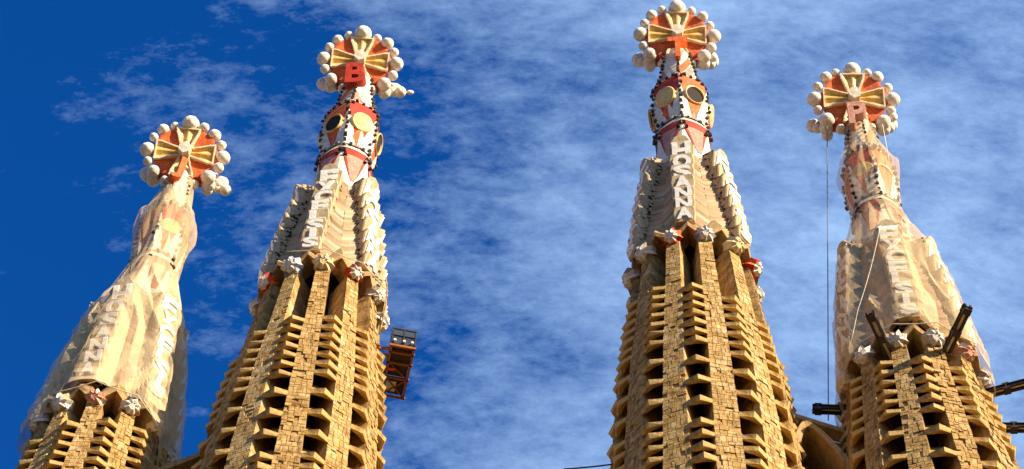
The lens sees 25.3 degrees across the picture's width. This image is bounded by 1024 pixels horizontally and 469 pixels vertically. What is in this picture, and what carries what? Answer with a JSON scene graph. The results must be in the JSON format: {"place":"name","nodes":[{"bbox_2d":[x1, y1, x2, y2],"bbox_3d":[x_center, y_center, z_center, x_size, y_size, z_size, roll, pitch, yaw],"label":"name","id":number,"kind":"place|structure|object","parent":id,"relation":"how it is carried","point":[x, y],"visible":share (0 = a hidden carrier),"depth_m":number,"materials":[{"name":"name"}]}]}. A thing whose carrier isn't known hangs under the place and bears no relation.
{"place":"outdoors","nodes":[
{"label":"outdoors","id":0,"kind":"place"},
{"bbox_2d":[0,0,1023,468],"label":"sky","id":1,"kind":"structure","parent":0,"point":[508,178],"materials":[{"name":"blue"}]},
{"label":"ground","id":2,"kind":"structure","parent":0,"visible":0},
{"bbox_2d":[15,115,230,468],"bbox_3d":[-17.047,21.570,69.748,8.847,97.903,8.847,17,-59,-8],"label":"bell tower","id":3,"kind":"structure","parent":2,"relation":"on","point":[96,425],"depth_m":93.48,"materials":[{"name":"stone"}]},
{"bbox_2d":[17,264,187,466],"bbox_3d":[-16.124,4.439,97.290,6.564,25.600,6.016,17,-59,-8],"label":"scaffold net","id":4,"kind":"object","parent":3,"relation":"hanging from","point":[148,325],"visible":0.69,"depth_m":93.03,"materials":[{"name":"beige fabric"}]},
{"bbox_2d":[54,381,165,432],"bbox_3d":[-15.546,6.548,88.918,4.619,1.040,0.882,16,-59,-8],"label":"safety rope","id":5,"kind":"object","parent":4,"relation":"attached to","point":[117,389],"visible":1,"depth_m":88.98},
{"bbox_2d":[155,452,200,468],"bbox_3d":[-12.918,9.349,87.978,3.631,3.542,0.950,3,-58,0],"label":"stone link","id":6,"kind":"object","parent":3,"relation":"attached to","point":[188,462],"visible":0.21,"depth_m":88.11,"materials":[{"name":"brown stone"}]},
{"bbox_2d":[191,25,413,468],"bbox_3d":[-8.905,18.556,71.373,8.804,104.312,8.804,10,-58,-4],"label":"bell tower","id":7,"kind":"structure","parent":2,"relation":"on","point":[302,385],"depth_m":91.98,"materials":[{"name":"stone"}]},
{"bbox_2d":[286,248,388,291],"bbox_3d":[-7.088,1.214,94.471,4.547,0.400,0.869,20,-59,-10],"label":"safety rope","id":8,"kind":"object","parent":7,"relation":"attached to","point":[343,256],"visible":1,"depth_m":94.31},
{"bbox_2d":[378,277,387,333],"bbox_3d":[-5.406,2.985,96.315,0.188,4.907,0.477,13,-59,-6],"label":"brown hose","id":9,"kind":"object","parent":7,"relation":"hanging from","point":[384,307],"visible":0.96,"depth_m":95.92,"materials":[{"name":"rubber"}]},
{"bbox_2d":[376,327,416,399],"bbox_3d":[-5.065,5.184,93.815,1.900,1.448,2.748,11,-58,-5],"label":"work hoist","id":10,"kind":"object","parent":7,"relation":"attached to","point":[400,354],"visible":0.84,"depth_m":93.23,"materials":[{"name":"orange paint"}]},
{"bbox_2d":[607,0,806,468],"bbox_3d":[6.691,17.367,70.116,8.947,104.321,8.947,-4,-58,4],"label":"bell tower","id":11,"kind":"structure","parent":2,"relation":"on","point":[701,379],"depth_m":88.71,"materials":[{"name":"stone"}]},
{"bbox_2d":[564,463,612,468],"bbox_3d":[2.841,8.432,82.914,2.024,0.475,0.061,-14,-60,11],"label":"steel cable","id":12,"kind":"object","parent":11,"relation":"attached to","point":[590,466],"visible":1,"depth_m":82.86,"materials":[{"name":"grey metal"}]},
{"bbox_2d":[795,413,847,468],"bbox_3d":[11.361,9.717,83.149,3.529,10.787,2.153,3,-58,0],"label":"stone bridge","id":13,"kind":"structure","parent":11,"relation":"attached to","point":[816,439],"depth_m":85.26,"materials":[{"name":"brown stone"}]},
{"bbox_2d":[806,62,1021,468],"bbox_3d":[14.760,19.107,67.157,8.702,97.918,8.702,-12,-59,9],"label":"bell tower","id":14,"kind":"structure","parent":2,"relation":"on","point":[923,403],"depth_m":88.27,"materials":[{"name":"stone"}]},
{"bbox_2d":[812,403,845,415],"bbox_3d":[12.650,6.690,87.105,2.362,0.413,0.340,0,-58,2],"label":"steel beam","id":15,"kind":"structure","parent":14,"relation":"attached to","point":[825,409],"depth_m":87.08,"materials":[{"name":"black metal"}]},
{"bbox_2d":[827,126,828,420],"bbox_3d":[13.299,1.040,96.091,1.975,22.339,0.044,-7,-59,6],"label":"guy rope","id":16,"kind":"object","parent":15,"relation":"attached to","point":[827,271],"visible":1,"depth_m":95.15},
{"bbox_2d":[865,310,892,368],"bbox_3d":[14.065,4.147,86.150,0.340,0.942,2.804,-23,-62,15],"label":"steel beam","id":17,"kind":"structure","parent":14,"relation":"attached to","point":[876,328],"depth_m":85.93,"materials":[{"name":"black metal"}]},
{"bbox_2d":[942,303,972,361],"bbox_3d":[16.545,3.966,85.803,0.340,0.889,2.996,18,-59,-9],"label":"steel beam","id":18,"kind":"structure","parent":14,"relation":"attached to","point":[957,327],"depth_m":85.54,"materials":[{"name":"black metal"}]},
{"bbox_2d":[985,379,1023,396],"bbox_3d":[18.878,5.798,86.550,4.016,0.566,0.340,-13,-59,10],"label":"steel beam","id":19,"kind":"structure","parent":14,"relation":"attached to","point":[1006,388],"depth_m":86.48,"materials":[{"name":"black metal"}]},
{"bbox_2d":[1002,421,1023,433],"bbox_3d":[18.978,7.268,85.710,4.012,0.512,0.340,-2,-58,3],"label":"steel beam","id":20,"kind":"structure","parent":14,"relation":"attached to","point":[1014,427],"depth_m":85.68,"materials":[{"name":"black metal"}]},
{"bbox_3d":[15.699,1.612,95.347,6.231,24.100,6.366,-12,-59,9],"label":"scaffold net","id":21,"kind":"object","parent":14,"relation":"attached to","visible":0},
{"bbox_2d":[848,225,880,351],"bbox_3d":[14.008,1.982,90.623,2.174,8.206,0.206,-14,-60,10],"label":"safety rope","id":22,"kind":"object","parent":21,"relation":"attached to","point":[864,290],"visible":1,"depth_m":90.03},
{"bbox_2d":[882,124,889,161],"bbox_3d":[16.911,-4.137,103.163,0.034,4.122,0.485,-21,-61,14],"label":"guy rope","id":23,"kind":"object","parent":21,"relation":"attached to","point":[885,142],"visible":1,"depth_m":103.11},
{"bbox_2d":[853,322,975,344],"bbox_3d":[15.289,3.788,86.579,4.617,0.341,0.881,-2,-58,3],"label":"safety rope","id":24,"kind":"object","parent":21,"relation":"attached to","point":[909,324],"visible":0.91,"depth_m":86.47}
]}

